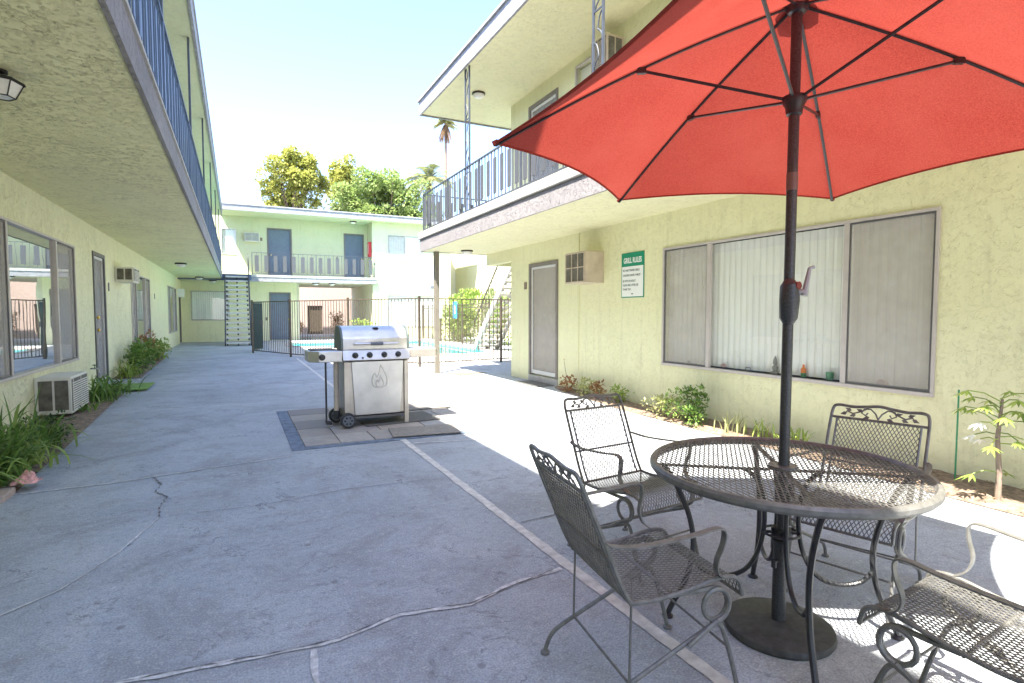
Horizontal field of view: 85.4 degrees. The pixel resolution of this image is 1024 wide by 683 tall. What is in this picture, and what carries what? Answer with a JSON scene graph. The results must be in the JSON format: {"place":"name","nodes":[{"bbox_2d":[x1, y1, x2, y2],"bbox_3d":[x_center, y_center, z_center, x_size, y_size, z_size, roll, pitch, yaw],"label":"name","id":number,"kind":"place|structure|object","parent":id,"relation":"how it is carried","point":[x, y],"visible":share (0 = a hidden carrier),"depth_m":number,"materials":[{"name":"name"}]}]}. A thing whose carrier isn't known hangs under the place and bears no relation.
{"place":"outdoors","nodes":[
{"label":"outdoors","id":0,"kind":"place"},
{"bbox_2d":[177,202,450,341],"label":"apartment building","id":1,"kind":"structure","parent":0,"point":[292,251],"depth_m":26.45,"materials":[{"name":"paint"}]},
{"bbox_2d":[191,291,229,320],"bbox_3d":[-13.789,-1.635,25.414,1.800,1.500,0.922,-1,3,-26],"label":"window","id":2,"kind":"structure","parent":1,"relation":"in","point":[205,305],"depth_m":25.08,"materials":[{"name":"glass"}]},
{"bbox_2d":[221,228,236,254],"bbox_3d":[-13.072,-4.570,25.619,0.900,1.340,0.922,-1,3,-26],"label":"window","id":3,"kind":"structure","parent":1,"relation":"in","point":[228,236],"depth_m":25.31,"materials":[{"name":"clear glass"}]},
{"bbox_2d":[244,232,259,241],"bbox_3d":[-11.967,-4.796,25.531,0.626,0.400,0.236,-1,3,-26],"label":"air conditioner","id":4,"kind":"object","parent":1,"relation":"attached to","point":[250,237],"visible":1,"depth_m":25.44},
{"bbox_2d":[267,228,292,275],"bbox_3d":[-10.974,-4.203,26.224,1.090,2.245,0.155,-1,3,-26],"label":"door","id":5,"kind":"structure","parent":1,"relation":"in","point":[279,240],"depth_m":26.23,"materials":[{"name":"blue metal"}]},
{"bbox_2d":[269,292,291,339],"bbox_3d":[-11.001,-1.201,26.365,0.950,2.255,0.155,-1,3,-26],"label":"door","id":6,"kind":"structure","parent":1,"relation":"in","point":[273,296],"depth_m":26.36,"materials":[{"name":"blue metal"}]},
{"bbox_2d":[344,233,363,277],"bbox_3d":[-7.901,-4.261,27.746,0.990,2.205,0.155,-1,3,-26],"label":"door","id":7,"kind":"structure","parent":1,"relation":"in","point":[353,243],"depth_m":27.76,"materials":[{"name":"blue metal"}]},
{"bbox_2d":[367,242,371,256],"bbox_3d":[-7.002,-4.513,27.249,0.134,0.720,0.360,-1,3,-26],"label":"extinguisher cabinet","id":8,"kind":"object","parent":1,"relation":"attached to","point":[369,251],"visible":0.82,"depth_m":27.11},
{"bbox_2d":[388,235,421,261],"bbox_3d":[-5.528,-4.656,28.072,2.000,1.420,0.922,-1,3,-26],"label":"window","id":9,"kind":"structure","parent":1,"relation":"in","point":[400,248],"depth_m":27.70,"materials":[{"name":"glass"}]},
{"bbox_2d":[387,295,433,326],"bbox_3d":[-5.178,-1.559,28.405,2.920,1.800,0.922,-1,3,-26],"label":"window","id":10,"kind":"structure","parent":1,"relation":"in","point":[404,301],"depth_m":27.98,"materials":[{"name":"glass"}]},
{"bbox_2d":[299,287,351,333],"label":"garden wall","id":11,"kind":"structure","parent":0,"point":[308,293],"depth_m":34.35,"materials":[{"name":"paint"}]},
{"bbox_2d":[194,0,510,218],"label":"sky","id":12,"kind":"structure","parent":0,"point":[330,79],"materials":[{"name":"white"}]},
{"bbox_2d":[451,254,510,339],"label":"apartment building","id":13,"kind":"structure","parent":0,"point":[472,271],"depth_m":30.10,"materials":[{"name":"paint"}]},
{"bbox_2d":[0,334,1023,682],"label":"courtyard paving","id":14,"kind":"structure","parent":0,"point":[256,570],"depth_m":3.00,"materials":[{"name":"concrete"}]},
{"bbox_2d":[0,487,15,502],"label":"bed kerb","id":15,"kind":"structure","parent":14,"relation":"on","point":[6,494],"depth_m":3.90,"materials":[{"name":"concrete"}]},
{"bbox_2d":[10,470,43,485],"bbox_3d":[-3.590,0.993,4.103,0.175,0.088,0.175,-1,3,-26],"label":"crumpled rag","id":16,"kind":"object","parent":15,"relation":"on","point":[30,477],"visible":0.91,"depth_m":4.08,"materials":[{"name":"fabric"}]},
{"bbox_2d":[0,393,122,491],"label":"planting bed","id":17,"kind":"object","parent":14,"relation":"on","point":[84,420],"visible":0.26,"depth_m":6.45,"materials":[{"name":"soil"}]},
{"bbox_2d":[0,470,35,486],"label":"strap leaf plant","id":18,"kind":"object","parent":17,"relation":"on","point":[4,480],"visible":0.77,"depth_m":4.10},
{"bbox_2d":[0,422,40,468],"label":"shrub","id":19,"kind":"object","parent":17,"relation":"on","point":[8,432],"visible":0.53,"depth_m":4.48,"materials":[{"name":"green plant"}]},
{"bbox_2d":[0,382,53,449],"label":"strap leaf plant","id":20,"kind":"object","parent":17,"relation":"on","point":[16,416],"visible":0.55,"depth_m":4.86,"materials":[{"name":"plant"}]},
{"bbox_2d":[6,408,77,443],"bbox_3d":[-4.586,0.861,5.459,0.554,0.351,0.819,-1,3,-26],"label":"shrub","id":21,"kind":"object","parent":17,"relation":"on","point":[51,417],"visible":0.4,"depth_m":5.47,"materials":[{"name":"green plant"}]},
{"bbox_2d":[0,435,90,468],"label":"strap leaf plant","id":22,"kind":"object","parent":17,"relation":"on","point":[38,459],"visible":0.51,"depth_m":4.68,"materials":[{"name":"plant"}]},
{"bbox_2d":[0,426,102,489],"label":"strap leaf plant","id":23,"kind":"object","parent":17,"relation":"on","point":[16,464],"visible":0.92,"depth_m":4.25,"materials":[{"name":"plant"}]},
{"bbox_2d":[4,407,100,452],"bbox_3d":[-4.467,0.832,5.033,1.183,0.380,1.200,-1,3,-26],"label":"strap leaf plant","id":24,"kind":"object","parent":17,"relation":"on","point":[45,435],"visible":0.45,"depth_m":5.21,"materials":[{"name":"plant"}]},
{"bbox_2d":[76,399,113,411],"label":"strap leaf plant","id":25,"kind":"object","parent":17,"relation":"on","point":[84,407],"visible":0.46,"depth_m":7.19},
{"bbox_2d":[87,373,137,402],"bbox_3d":[-6.009,0.666,7.997,1.120,0.408,0.850,2,3,30],"label":"strap leaf plant","id":26,"kind":"object","parent":17,"relation":"on","point":[95,392],"visible":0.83,"depth_m":7.96,"materials":[{"name":"plant"}]},
{"bbox_2d":[88,370,153,395],"bbox_3d":[-6.165,0.630,8.567,1.132,0.420,0.930,1,3,17],"label":"strap leaf plant","id":27,"kind":"object","parent":17,"relation":"on","point":[113,382],"visible":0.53,"depth_m":8.68,"materials":[{"name":"plant"}]},
{"bbox_2d":[0,0,222,431],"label":"apartment building","id":28,"kind":"structure","parent":14,"relation":"on","point":[107,159],"depth_m":6.43,"materials":[{"name":"paint"}]},
{"bbox_2d":[0,68,25,101],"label":"ceiling lantern","id":29,"kind":"object","parent":28,"relation":"hanging from","point":[11,88],"visible":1,"depth_m":3.40,"materials":[{"name":"glass"}]},
{"bbox_2d":[0,216,78,382],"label":"window","id":30,"kind":"structure","parent":28,"relation":"in","point":[39,321],"depth_m":6.80,"materials":[{"name":"glass"}]},
{"bbox_2d":[34,371,88,415],"bbox_3d":[-5.709,0.644,7.059,0.376,0.450,0.796,-1,3,-26],"label":"air conditioner","id":31,"kind":"object","parent":28,"relation":"attached to","point":[68,392],"visible":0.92,"depth_m":6.74,"materials":[{"name":"metal"}]},
{"bbox_2d":[92,250,108,381],"bbox_3d":[-7.401,-0.402,9.924,0.155,2.345,0.940,-1,3,-26],"label":"door","id":32,"kind":"structure","parent":28,"relation":"in","point":[98,260],"depth_m":10.19,"materials":[{"name":"metal"}]},
{"bbox_2d":[115,266,139,283],"bbox_3d":[-8.024,-1.381,11.589,0.336,0.310,0.706,-1,3,-26],"label":"air conditioner","id":33,"kind":"object","parent":28,"relation":"attached to","point":[128,275],"visible":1,"depth_m":11.30,"materials":[{"name":"metal"}]},
{"bbox_2d":[130,276,151,344],"bbox_3d":[-9.926,-0.818,14.087,0.922,1.890,3.400,-1,3,-26],"label":"window","id":34,"kind":"structure","parent":28,"relation":"in","point":[140,293],"depth_m":14.37,"materials":[{"name":"glass"}]},
{"bbox_2d":[167,285,177,333],"bbox_3d":[-13.344,-1.202,20.976,0.922,1.910,3.400,-1,3,-26],"label":"window","id":35,"kind":"structure","parent":28,"relation":"in","point":[171,291],"depth_m":21.32,"materials":[{"name":"glass"}]},
{"bbox_2d":[179,297,181,342],"bbox_3d":[-14.334,-1.053,23.873,0.130,2.215,0.720,-1,3,-26],"label":"door","id":36,"kind":"structure","parent":28,"relation":"in","point":[180,325],"depth_m":24.14,"materials":[{"name":"metal"}]},
{"bbox_2d":[177,289,184,296],"bbox_3d":[-13.965,-2.044,23.418,0.207,0.340,0.740,-1,3,-26],"label":"utility box","id":37,"kind":"object","parent":28,"relation":"attached to","point":[180,293],"visible":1,"depth_m":23.09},
{"bbox_2d":[108,378,140,392],"bbox_3d":[-6.984,0.794,9.779,0.480,0.050,2.070,-1,3,-26],"label":"door slab","id":38,"kind":"structure","parent":14,"relation":"on","point":[136,380],"depth_m":10.46,"materials":[{"name":"concrete"}]},
{"bbox_2d":[110,382,154,390],"bbox_3d":[-6.587,0.776,9.494,0.700,0.015,0.970,-1,3,-26],"label":"door mat","id":39,"kind":"object","parent":38,"relation":"on","point":[145,386],"depth_m":9.61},
{"bbox_2d":[113,356,166,379],"bbox_3d":[-8.918,0.573,13.653,0.460,0.044,6.500,-1,3,-26],"label":"planting bed","id":40,"kind":"object","parent":14,"relation":"on","point":[147,370],"visible":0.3,"depth_m":12.44,"materials":[{"name":"soil"}]},
{"bbox_2d":[107,357,151,378],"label":"strap leaf plant","id":41,"kind":"object","parent":40,"relation":"on","point":[127,371],"visible":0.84,"depth_m":10.91,"materials":[{"name":"plant"}]},
{"bbox_2d":[121,341,152,373],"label":"shrub","id":42,"kind":"object","parent":40,"relation":"on","point":[136,349],"visible":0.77,"depth_m":11.55,"materials":[{"name":"green plant"}]},
{"bbox_2d":[127,337,158,369],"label":"shrub","id":43,"kind":"object","parent":40,"relation":"on","point":[154,354],"visible":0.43,"depth_m":12.66,"materials":[{"name":"green plant"}]},
{"bbox_2d":[124,345,165,358],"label":"strap leaf plant","id":44,"kind":"object","parent":40,"relation":"on","point":[139,353],"visible":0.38,"depth_m":12.05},
{"bbox_2d":[138,329,158,362],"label":"shrub","id":45,"kind":"object","parent":40,"relation":"on","point":[142,337],"visible":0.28,"depth_m":13.57,"materials":[{"name":"red plant"}]},
{"bbox_2d":[152,337,171,360],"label":"shrub","id":46,"kind":"object","parent":40,"relation":"on","point":[162,346],"visible":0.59,"depth_m":14.73,"materials":[{"name":"green plant"}]},
{"bbox_2d":[224,254,251,345],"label":"staircase","id":47,"kind":"structure","parent":14,"relation":"on","point":[237,299],"depth_m":22.96,"materials":[{"name":"metal"}]},
{"bbox_2d":[252,144,330,209],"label":"broadleaf tree","id":48,"kind":"object","parent":14,"relation":"on","point":[303,178],"visible":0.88,"depth_m":44.94,"materials":[{"name":"green plant"}]},
{"bbox_2d":[0,368,634,682],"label":"mortar filled crack","id":49,"kind":"object","parent":14,"relation":"on","point":[314,663],"visible":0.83,"depth_m":2.31,"materials":[{"name":"concrete"}]},
{"bbox_2d":[329,311,344,331],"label":"shrub","id":50,"kind":"object","parent":14,"relation":"on","point":[334,318],"visible":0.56,"depth_m":33.16,"materials":[{"name":"red plant"}]},
{"bbox_2d":[323,152,367,211],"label":"broadleaf tree","id":51,"kind":"object","parent":14,"relation":"on","point":[342,172],"visible":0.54,"depth_m":49.13,"materials":[{"name":"green plant"}]},
{"bbox_2d":[276,411,495,450],"bbox_3d":[-1.635,0.957,6.725,2.110,0.018,2.320,-1,3,-26],"label":"asphalt edging","id":52,"kind":"object","parent":14,"relation":"on","point":[294,439],"visible":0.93,"depth_m":5.77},
{"bbox_2d":[328,164,444,218],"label":"broadleaf tree","id":53,"kind":"object","parent":14,"relation":"on","point":[391,194],"visible":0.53,"depth_m":42.20,"materials":[{"name":"green plant"}]},
{"bbox_2d":[287,400,489,446],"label":"slate paving","id":54,"kind":"structure","parent":14,"relation":"on","point":[312,428],"depth_m":6.30,"materials":[{"name":"stone"}]},
{"bbox_2d":[304,325,436,428],"bbox_3d":[-1.641,0.378,6.538,1.460,1.138,0.605,-1,3,-26],"label":"gas grill","id":55,"kind":"object","parent":54,"relation":"on","point":[370,371],"visible":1,"depth_m":6.32,"materials":[{"name":"metal"}]},
{"bbox_2d":[351,360,402,414],"bbox_3d":[-1.532,0.525,6.347,0.589,0.605,0.029,-1,3,-26],"label":"door panel","id":56,"kind":"structure","parent":55,"relation":"in","point":[377,385],"depth_m":6.33,"materials":[{"name":"metal"}]},
{"bbox_2d":[356,411,440,426],"bbox_3d":[-1.398,0.933,6.752,0.900,0.008,0.600,-2,3,-30],"label":"rubber mat","id":57,"kind":"object","parent":54,"relation":"on","point":[413,417],"visible":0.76,"depth_m":6.65,"materials":[{"name":"rubber"}]},
{"bbox_2d":[388,424,460,436],"bbox_3d":[-0.958,0.967,6.045,0.720,0.012,0.440,-1,3,-19],"label":"rubber mat","id":58,"kind":"object","parent":54,"relation":"on","point":[422,430],"visible":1,"depth_m":6.01,"materials":[{"name":"rubber"}]},
{"bbox_2d":[409,401,451,409],"bbox_3d":[-1.202,0.885,7.662,0.600,0.010,0.500,-2,3,-27],"label":"rubber mat","id":59,"kind":"object","parent":54,"relation":"on","point":[425,405],"visible":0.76,"depth_m":7.64,"materials":[{"name":"rubber"}]},
{"bbox_2d":[267,339,510,365],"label":"pool deck","id":60,"kind":"structure","parent":14,"relation":"on","point":[281,347],"depth_m":16.56,"materials":[{"name":"concrete"}]},
{"bbox_2d":[349,318,376,325],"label":"shrub","id":61,"kind":"object","parent":60,"relation":"on","point":[363,321],"visible":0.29,"depth_m":26.11,"materials":[{"name":"green plant"}]},
{"bbox_2d":[251,296,510,366],"bbox_3d":[-3.720,-0.344,15.376,10.337,1.710,3.463,1,3,11],"label":"pool fence","id":62,"kind":"object","parent":60,"relation":"on","point":[290,334],"visible":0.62,"depth_m":14.70,"materials":[{"name":"brown metal"}]},
{"bbox_2d":[253,302,262,349],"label":"pool gate","id":63,"kind":"structure","parent":62,"relation":"attached to","point":[259,329],"depth_m":18.69,"materials":[{"name":"metal"}]},
{"bbox_2d":[294,342,477,353],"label":"pool water","id":64,"kind":"structure","parent":60,"relation":"in","point":[453,350],"depth_m":22.07,"materials":[{"name":"liquid"}]},
{"bbox_2d":[285,340,494,354],"bbox_3d":[-4.912,0.226,20.806,6.238,0.055,9.988,-1,3,-26],"label":"pool coping","id":65,"kind":"object","parent":60,"relation":"on","point":[481,349],"visible":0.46,"depth_m":21.03,"materials":[{"name":"concrete"}]},
{"bbox_2d":[422,303,488,344],"bbox_3d":[-2.652,-0.789,24.039,0.048,1.710,8.198,-1,3,-26],"label":"pool fence","id":66,"kind":"object","parent":60,"relation":"on","point":[462,307],"visible":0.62,"depth_m":23.18,"materials":[{"name":"brown metal"}]},
{"bbox_2d":[454,302,456,317],"bbox_3d":[-2.409,-1.333,23.433,0.016,0.700,0.460,-1,3,-26],"label":"pool sign","id":67,"kind":"object","parent":66,"relation":"attached to","point":[455,309],"visible":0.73,"depth_m":23.36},
{"bbox_2d":[473,266,510,350],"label":"staircase","id":68,"kind":"structure","parent":60,"relation":"on","point":[504,281],"depth_m":18.82,"materials":[{"name":"white metal"}]},
{"bbox_2d":[294,341,484,351],"bbox_3d":[-4.889,0.831,20.861,5.800,1.200,9.400,-1,3,-26],"label":"pool basin","id":69,"kind":"object","parent":14,"relation":"in","point":[409,341],"visible":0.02,"depth_m":23.94,"materials":[{"name":"concrete"}]},
{"bbox_2d":[405,163,456,209],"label":"palm tree","id":70,"kind":"object","parent":14,"relation":"on","point":[429,176],"visible":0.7,"depth_m":47.75,"materials":[{"name":"green plant"}]},
{"bbox_2d":[432,119,458,218],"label":"palm tree","id":71,"kind":"object","parent":14,"relation":"on","point":[445,134],"visible":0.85,"depth_m":50.72,"materials":[{"name":"green plant"}]},
{"bbox_2d":[121,356,792,680],"bbox_3d":[-4.205,0.810,9.450,4.735,0.001,15.968,-2,4,-38],"label":"pavement crack","id":72,"kind":"object","parent":14,"relation":"on","point":[160,483],"visible":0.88,"depth_m":2.48,"materials":[{"name":"concrete"}]},
{"bbox_2d":[444,287,484,341],"bbox_3d":[-2.417,-1.223,25.585,1.912,2.782,4.393,-1,3,-26],"label":"shrub","id":73,"kind":"object","parent":14,"relation":"on","point":[472,294],"visible":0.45,"depth_m":25.10,"materials":[{"name":"green plant"}]},
{"bbox_2d":[443,372,486,375],"bbox_3d":[-1.002,0.682,11.969,0.704,0.001,0.881,3,4,44],"label":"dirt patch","id":74,"kind":"object","parent":14,"relation":"on","point":[464,373],"visible":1,"depth_m":11.90,"materials":[{"name":"soil"}]},
{"bbox_2d":[479,288,510,345],"bbox_3d":[-0.534,-0.991,22.737,1.563,2.486,3.097,-1,3,-26],"label":"shrub","id":75,"kind":"object","parent":14,"relation":"on","point":[495,316],"visible":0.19,"depth_m":22.65,"materials":[{"name":"green plant"}]},
{"bbox_2d":[296,358,732,682],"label":"expansion joint","id":76,"kind":"object","parent":14,"relation":"on","point":[686,654],"visible":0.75,"depth_m":2.66,"materials":[{"name":"concrete"}]},
{"bbox_2d":[515,380,553,386],"bbox_3d":[0.394,0.769,10.181,0.360,0.012,0.840,-1,3,-26],"label":"door mat","id":77,"kind":"object","parent":14,"relation":"on","point":[533,383],"depth_m":10.12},
{"bbox_2d":[563,393,702,585],"bbox_3d":[0.632,0.732,2.996,0.528,0.831,0.640,-2,3,-32],"label":"patio chair","id":78,"kind":"object","parent":14,"relation":"on","point":[652,481],"visible":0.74,"depth_m":3.06,"materials":[{"name":"metal"}]},
{"bbox_2d":[529,443,743,682],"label":"patio chair","id":79,"kind":"object","parent":14,"relation":"on","point":[585,550],"visible":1,"depth_m":1.88,"materials":[{"name":"metal"}]},
{"bbox_2d":[417,0,1023,489],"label":"apartment building","id":80,"kind":"structure","parent":14,"relation":"on","point":[915,298],"depth_m":6.27,"materials":[{"name":"beige"}]},
{"bbox_2d":[528,259,557,379],"bbox_3d":[0.614,-0.404,10.252,0.130,2.115,1.070,-1,3,-26],"label":"door","id":81,"kind":"structure","parent":80,"relation":"in","point":[543,276],"depth_m":10.31,"materials":[{"name":"beige"}]},
{"bbox_2d":[528,87,558,182],"bbox_3d":[0.605,-3.326,10.120,0.130,2.165,1.070,-1,3,-26],"label":"door","id":82,"kind":"structure","parent":80,"relation":"in","point":[550,98],"depth_m":10.20,"materials":[{"name":"beige"}]},
{"bbox_2d":[575,56,590,85],"bbox_3d":[1.620,-3.938,8.927,0.922,1.250,1.100,-1,3,-26],"label":"window","id":83,"kind":"structure","parent":80,"relation":"in","point":[585,72],"depth_m":9.00,"materials":[{"name":"metal"}]},
{"bbox_2d":[565,250,603,284],"bbox_3d":[1.122,-1.147,8.678,0.358,0.480,0.560,-1,3,-26],"label":"air conditioner","id":84,"kind":"object","parent":80,"relation":"attached to","point":[584,267],"visible":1,"depth_m":8.47,"materials":[{"name":"metal"}]},
{"bbox_2d":[591,33,623,73],"bbox_3d":[1.377,-4.119,8.056,0.316,0.500,0.386,-1,3,-26],"label":"air conditioner","id":85,"kind":"object","parent":80,"relation":"attached to","point":[614,43],"visible":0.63,"depth_m":7.89,"materials":[{"name":"metal"}]},
{"bbox_2d":[621,251,644,297],"bbox_3d":[1.712,-0.946,7.886,0.010,0.640,0.500,-1,3,-26],"label":"rules sign","id":86,"kind":"object","parent":80,"relation":"attached to","point":[632,281],"visible":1,"depth_m":7.87,"materials":[{"name":"plastic"}]},
{"bbox_2d":[771,356,778,373],"bbox_3d":[2.800,0.247,5.906,0.074,0.190,0.074,-1,3,-26],"label":"figurine","id":87,"kind":"object","parent":80,"relation":"on","point":[774,368],"visible":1,"depth_m":5.89,"materials":[{"name":"ceramic"}]},
{"bbox_2d":[661,206,941,397],"bbox_3d":[3.107,-0.398,6.103,0.922,1.710,3.500,-1,3,-26],"label":"window","id":88,"kind":"structure","parent":80,"relation":"in","point":[868,314],"depth_m":5.42,"materials":[{"name":"glass"}]},
{"bbox_2d":[801,364,805,376],"bbox_3d":[2.947,0.295,5.612,0.050,0.125,0.050,-1,3,-26],"label":"bottle","id":89,"kind":"object","parent":80,"relation":"on","point":[803,371],"visible":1,"depth_m":5.60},
{"bbox_2d":[826,372,833,379],"bbox_3d":[3.071,0.333,5.363,0.076,0.075,0.074,-1,3,-26],"label":"cup","id":90,"kind":"object","parent":80,"relation":"on","point":[829,375],"visible":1,"depth_m":5.34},
{"bbox_2d":[876,379,888,384],"bbox_3d":[3.288,0.360,4.924,0.018,0.056,0.112,-1,3,-26],"label":"seashell","id":91,"kind":"object","parent":80,"relation":"on","point":[882,382],"visible":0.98,"depth_m":4.92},
{"bbox_2d":[724,539,837,660],"bbox_3d":[1.092,0.997,2.269,0.422,0.375,0.422,-1,3,-26],"label":"umbrella base","id":92,"kind":"object","parent":14,"relation":"on","point":[774,625],"visible":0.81,"depth_m":2.23,"materials":[{"name":"black metal"}]},
{"bbox_2d":[492,0,1023,529],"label":"patio umbrella","id":93,"kind":"object","parent":92,"relation":"on","point":[794,100],"visible":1,"depth_m":2.42,"materials":[{"name":"red fabric"}]},
{"bbox_2d":[555,386,1023,516],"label":"planting bed","id":94,"kind":"object","parent":14,"relation":"on","point":[1012,501],"visible":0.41,"depth_m":4.21,"materials":[{"name":"soil"}]},
{"bbox_2d":[8,391,1023,499],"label":"leaf litter","id":95,"kind":"object","parent":94,"relation":"on","point":[588,400],"visible":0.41,"depth_m":6.14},
{"bbox_2d":[558,374,576,391],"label":"succulent","id":96,"kind":"object","parent":94,"relation":"on","point":[567,382],"visible":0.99,"depth_m":9.11,"materials":[{"name":"red plant"}]},
{"bbox_2d":[572,377,594,395],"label":"succulent","id":97,"kind":"object","parent":94,"relation":"on","point":[583,386],"visible":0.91,"depth_m":8.66,"materials":[{"name":"green plant"}]},
{"bbox_2d":[589,379,610,398],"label":"succulent","id":98,"kind":"object","parent":94,"relation":"on","point":[596,385],"visible":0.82,"depth_m":8.34,"materials":[{"name":"red plant"}]},
{"bbox_2d":[609,383,635,402],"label":"succulent","id":99,"kind":"object","parent":94,"relation":"on","point":[621,393],"visible":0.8,"depth_m":7.88,"materials":[{"name":"green plant"}]},
{"bbox_2d":[641,393,683,418],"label":"shrub","id":100,"kind":"object","parent":94,"relation":"on","point":[659,400],"visible":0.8,"depth_m":6.77,"materials":[{"name":"yellow plant"}]},
{"bbox_2d":[662,383,710,427],"bbox_3d":[2.087,0.722,6.468,0.518,0.501,0.642,-1,3,-26],"label":"shrub","id":101,"kind":"object","parent":94,"relation":"on","point":[693,409],"visible":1,"depth_m":6.43,"materials":[{"name":"green plant"}]},
{"bbox_2d":[714,409,746,435],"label":"strap leaf plant","id":102,"kind":"object","parent":94,"relation":"on","point":[737,428],"visible":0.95,"depth_m":5.89,"materials":[{"name":"plant"}]},
{"bbox_2d":[745,415,797,437],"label":"strap leaf plant","id":103,"kind":"object","parent":94,"relation":"on","point":[756,429],"visible":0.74,"depth_m":5.62,"materials":[{"name":"plant"}]},
{"bbox_2d":[765,427,814,451],"bbox_3d":[2.626,0.885,5.309,0.636,0.246,0.431,-1,3,-26],"label":"strap leaf plant","id":104,"kind":"object","parent":94,"relation":"on","point":[795,436],"visible":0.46,"depth_m":5.31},
{"bbox_2d":[954,390,959,478],"bbox_3d":[3.380,0.725,4.218,0.016,0.720,0.011,-1,3,-26],"label":"garden stake","id":105,"kind":"object","parent":94,"relation":"in","point":[956,444],"visible":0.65,"depth_m":4.21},
{"bbox_2d":[950,390,1023,500],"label":"papaya tree","id":106,"kind":"object","parent":94,"relation":"on","point":[996,453],"visible":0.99,"depth_m":3.75,"materials":[{"name":"green plant"}]},
{"bbox_2d":[650,436,945,682],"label":"patio table","id":107,"kind":"object","parent":14,"relation":"on","point":[763,506],"visible":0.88,"depth_m":2.17,"materials":[{"name":"metal"}]},
{"bbox_2d":[786,403,931,623],"bbox_3d":[1.640,0.750,2.633,0.640,0.831,0.528,-3,4,-42],"label":"patio chair","id":108,"kind":"object","parent":14,"relation":"on","point":[898,537],"visible":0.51,"depth_m":2.68,"materials":[{"name":"metal"}]},
{"bbox_2d":[856,522,1023,682],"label":"patio chair","id":109,"kind":"object","parent":14,"relation":"on","point":[976,592],"visible":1,"depth_m":1.62,"materials":[{"name":"metal"}]}
]}

